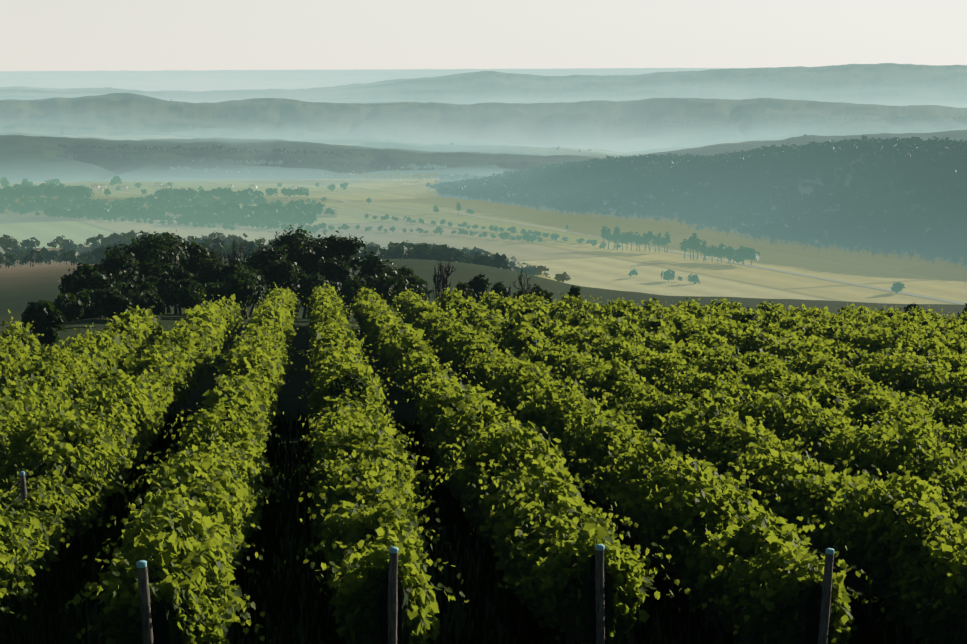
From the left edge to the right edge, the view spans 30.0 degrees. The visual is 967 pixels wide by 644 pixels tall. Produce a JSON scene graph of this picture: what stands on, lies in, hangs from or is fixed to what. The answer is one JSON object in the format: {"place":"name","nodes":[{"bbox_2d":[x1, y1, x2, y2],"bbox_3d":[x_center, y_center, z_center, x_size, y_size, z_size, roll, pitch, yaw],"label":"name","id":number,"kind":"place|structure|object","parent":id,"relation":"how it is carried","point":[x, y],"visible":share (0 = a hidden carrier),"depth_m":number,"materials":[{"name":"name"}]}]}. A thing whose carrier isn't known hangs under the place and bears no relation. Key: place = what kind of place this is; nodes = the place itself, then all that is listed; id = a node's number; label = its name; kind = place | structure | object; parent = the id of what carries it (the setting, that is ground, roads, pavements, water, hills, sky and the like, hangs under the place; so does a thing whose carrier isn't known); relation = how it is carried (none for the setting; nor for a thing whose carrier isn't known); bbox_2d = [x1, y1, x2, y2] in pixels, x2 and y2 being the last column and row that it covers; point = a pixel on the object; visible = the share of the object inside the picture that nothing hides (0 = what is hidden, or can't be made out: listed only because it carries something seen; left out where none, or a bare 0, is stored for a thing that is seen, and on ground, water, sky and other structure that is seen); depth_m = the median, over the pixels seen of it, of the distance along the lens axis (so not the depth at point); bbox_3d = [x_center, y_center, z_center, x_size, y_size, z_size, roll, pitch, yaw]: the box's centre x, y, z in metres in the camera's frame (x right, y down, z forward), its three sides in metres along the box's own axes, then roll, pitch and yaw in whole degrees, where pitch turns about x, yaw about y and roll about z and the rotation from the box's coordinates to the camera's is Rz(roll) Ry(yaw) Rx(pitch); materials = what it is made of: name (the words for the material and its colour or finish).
{"place":"outdoors","nodes":[
{"label":"outdoors","id":0,"kind":"place"},
{"bbox_2d":[288,198,579,246],"bbox_3d":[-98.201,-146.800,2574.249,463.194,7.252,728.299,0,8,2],"label":"track","id":1,"kind":"structure","parent":0,"point":[452,226],"depth_m":2493.69,"materials":[{"name":"beige soil"}]},
{"bbox_2d":[0,63,966,643],"bbox_3d":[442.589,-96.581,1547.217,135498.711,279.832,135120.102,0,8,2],"label":"terrain","id":2,"kind":"structure","parent":0,"point":[408,117],"depth_m":4263.87,"materials":[{"name":"green plant"}]},
{"bbox_2d":[91,183,296,197],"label":"village house walls","id":3,"kind":"structure","parent":2,"relation":"on","point":[167,187],"depth_m":3209.85,"materials":[{"name":"beige paint"}]},
{"bbox_2d":[89,182,297,192],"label":"village house roofs","id":4,"kind":"structure","parent":3,"relation":"on","point":[165,185],"depth_m":3212.90,"materials":[{"name":"brown tile"}]},
{"bbox_2d":[0,238,539,274],"bbox_3d":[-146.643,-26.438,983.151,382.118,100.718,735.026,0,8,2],"label":"scrub trunks","id":5,"kind":"object","parent":2,"relation":"on","point":[100,261],"depth_m":718.16,"materials":[{"name":"brown wood"}]},
{"bbox_2d":[0,230,570,281],"bbox_3d":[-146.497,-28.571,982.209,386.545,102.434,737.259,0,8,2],"label":"trees","id":6,"kind":"object","parent":5,"relation":"on","point":[69,252],"visible":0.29,"depth_m":685.38,"materials":[{"name":"green plant"}]},
{"bbox_2d":[0,176,904,293],"bbox_3d":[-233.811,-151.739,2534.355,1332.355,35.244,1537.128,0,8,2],"label":"trees","id":7,"kind":"object","parent":2,"relation":"on","point":[227,208],"visible":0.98,"depth_m":2667.17,"materials":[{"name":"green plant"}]},
{"bbox_2d":[0,411,933,643],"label":"vine trunks","id":8,"kind":"object","parent":2,"relation":"on","point":[567,639],"visible":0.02,"depth_m":23.75,"materials":[{"name":"brown wood"}]},
{"bbox_2d":[459,199,484,212],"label":"track","id":9,"kind":"structure","parent":2,"relation":"on","point":[473,204],"depth_m":2820.80,"materials":[{"name":"beige soil"}]},
{"bbox_2d":[0,405,945,643],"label":"aisle grass","id":10,"kind":"structure","parent":2,"relation":"on","point":[69,587],"depth_m":25.92,"materials":[{"name":"green plant"}]},
{"bbox_2d":[4,296,959,643],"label":"vineyard posts","id":11,"kind":"object","parent":2,"relation":"on","point":[392,608],"depth_m":19.21,"materials":[{"name":"grey wood"}]},
{"bbox_2d":[2,300,959,567],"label":"post caps","id":12,"kind":"object","parent":11,"relation":"on","point":[396,550],"visible":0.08,"depth_m":19.21,"materials":[{"name":"teal"}]},
{"bbox_2d":[0,378,966,643],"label":"vine leaves","id":13,"kind":"object","parent":2,"relation":"on","point":[506,510],"visible":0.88,"depth_m":23.21,"materials":[{"name":"green plant"}]},
{"bbox_2d":[0,309,966,517],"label":"vine leaves","id":14,"kind":"object","parent":2,"relation":"on","point":[167,385],"visible":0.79,"depth_m":40.35,"materials":[{"name":"green plant"}]},
{"bbox_2d":[0,281,966,406],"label":"vine leaves","id":15,"kind":"object","parent":2,"relation":"on","point":[370,319],"visible":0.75,"depth_m":68.64,"materials":[{"name":"green plant"}]},
{"bbox_2d":[3,321,965,624],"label":"trellis wires","id":16,"kind":"object","parent":2,"relation":"on","point":[575,525],"depth_m":21.78,"materials":[{"name":"grey metal"}]},
{"bbox_2d":[4,292,966,643],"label":"vine rows","id":17,"kind":"object","parent":2,"relation":"on","point":[164,616],"visible":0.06,"depth_m":23.50,"materials":[{"name":"green plant"}]},
{"bbox_2d":[21,224,966,345],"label":"tree clump","id":18,"kind":"object","parent":2,"relation":"on","point":[118,275],"depth_m":118.64,"materials":[{"name":"green plant"}]},
{"bbox_2d":[56,104,947,180],"bbox_3d":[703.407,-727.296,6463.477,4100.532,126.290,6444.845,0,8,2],"label":"tree trunks","id":19,"kind":"object","parent":2,"relation":"on","point":[363,157],"visible":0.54,"depth_m":4000.46,"materials":[{"name":"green plant"}]},
{"bbox_2d":[56,99,966,179],"bbox_3d":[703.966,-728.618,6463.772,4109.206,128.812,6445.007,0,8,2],"label":"tree crowns","id":20,"kind":"object","parent":19,"relation":"on","point":[383,175],"visible":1,"depth_m":4007.79,"materials":[{"name":"green plant"}]},
{"bbox_2d":[458,212,704,260],"bbox_3d":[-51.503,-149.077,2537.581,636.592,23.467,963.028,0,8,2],"label":"poplars trunks","id":21,"kind":"object","parent":2,"relation":"on","point":[645,248],"visible":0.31,"depth_m":2160.77,"materials":[{"name":"brown wood"}]},
{"bbox_2d":[271,188,706,252],"bbox_3d":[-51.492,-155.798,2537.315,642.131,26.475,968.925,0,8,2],"label":"trees","id":22,"kind":"object","parent":21,"relation":"on","point":[691,242],"visible":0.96,"depth_m":2160.23,"materials":[{"name":"green plant"}]},
{"bbox_2d":[425,135,966,269],"bbox_3d":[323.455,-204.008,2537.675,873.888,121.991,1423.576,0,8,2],"label":"forest ridge crowns","id":23,"kind":"object","parent":2,"relation":"on","point":[635,171],"visible":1,"depth_m":2376.64,"materials":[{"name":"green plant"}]},
{"bbox_2d":[0,0,966,70],"label":"sky","id":24,"kind":"structure","parent":0,"point":[36,35],"materials":[{"name":"white"}]},
{"bbox_2d":[92,189,964,304],"bbox_3d":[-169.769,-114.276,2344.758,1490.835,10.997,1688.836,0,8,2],"label":"valley road","id":25,"kind":"structure","parent":0,"point":[851,283],"depth_m":2113.95,"materials":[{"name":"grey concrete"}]}
]}

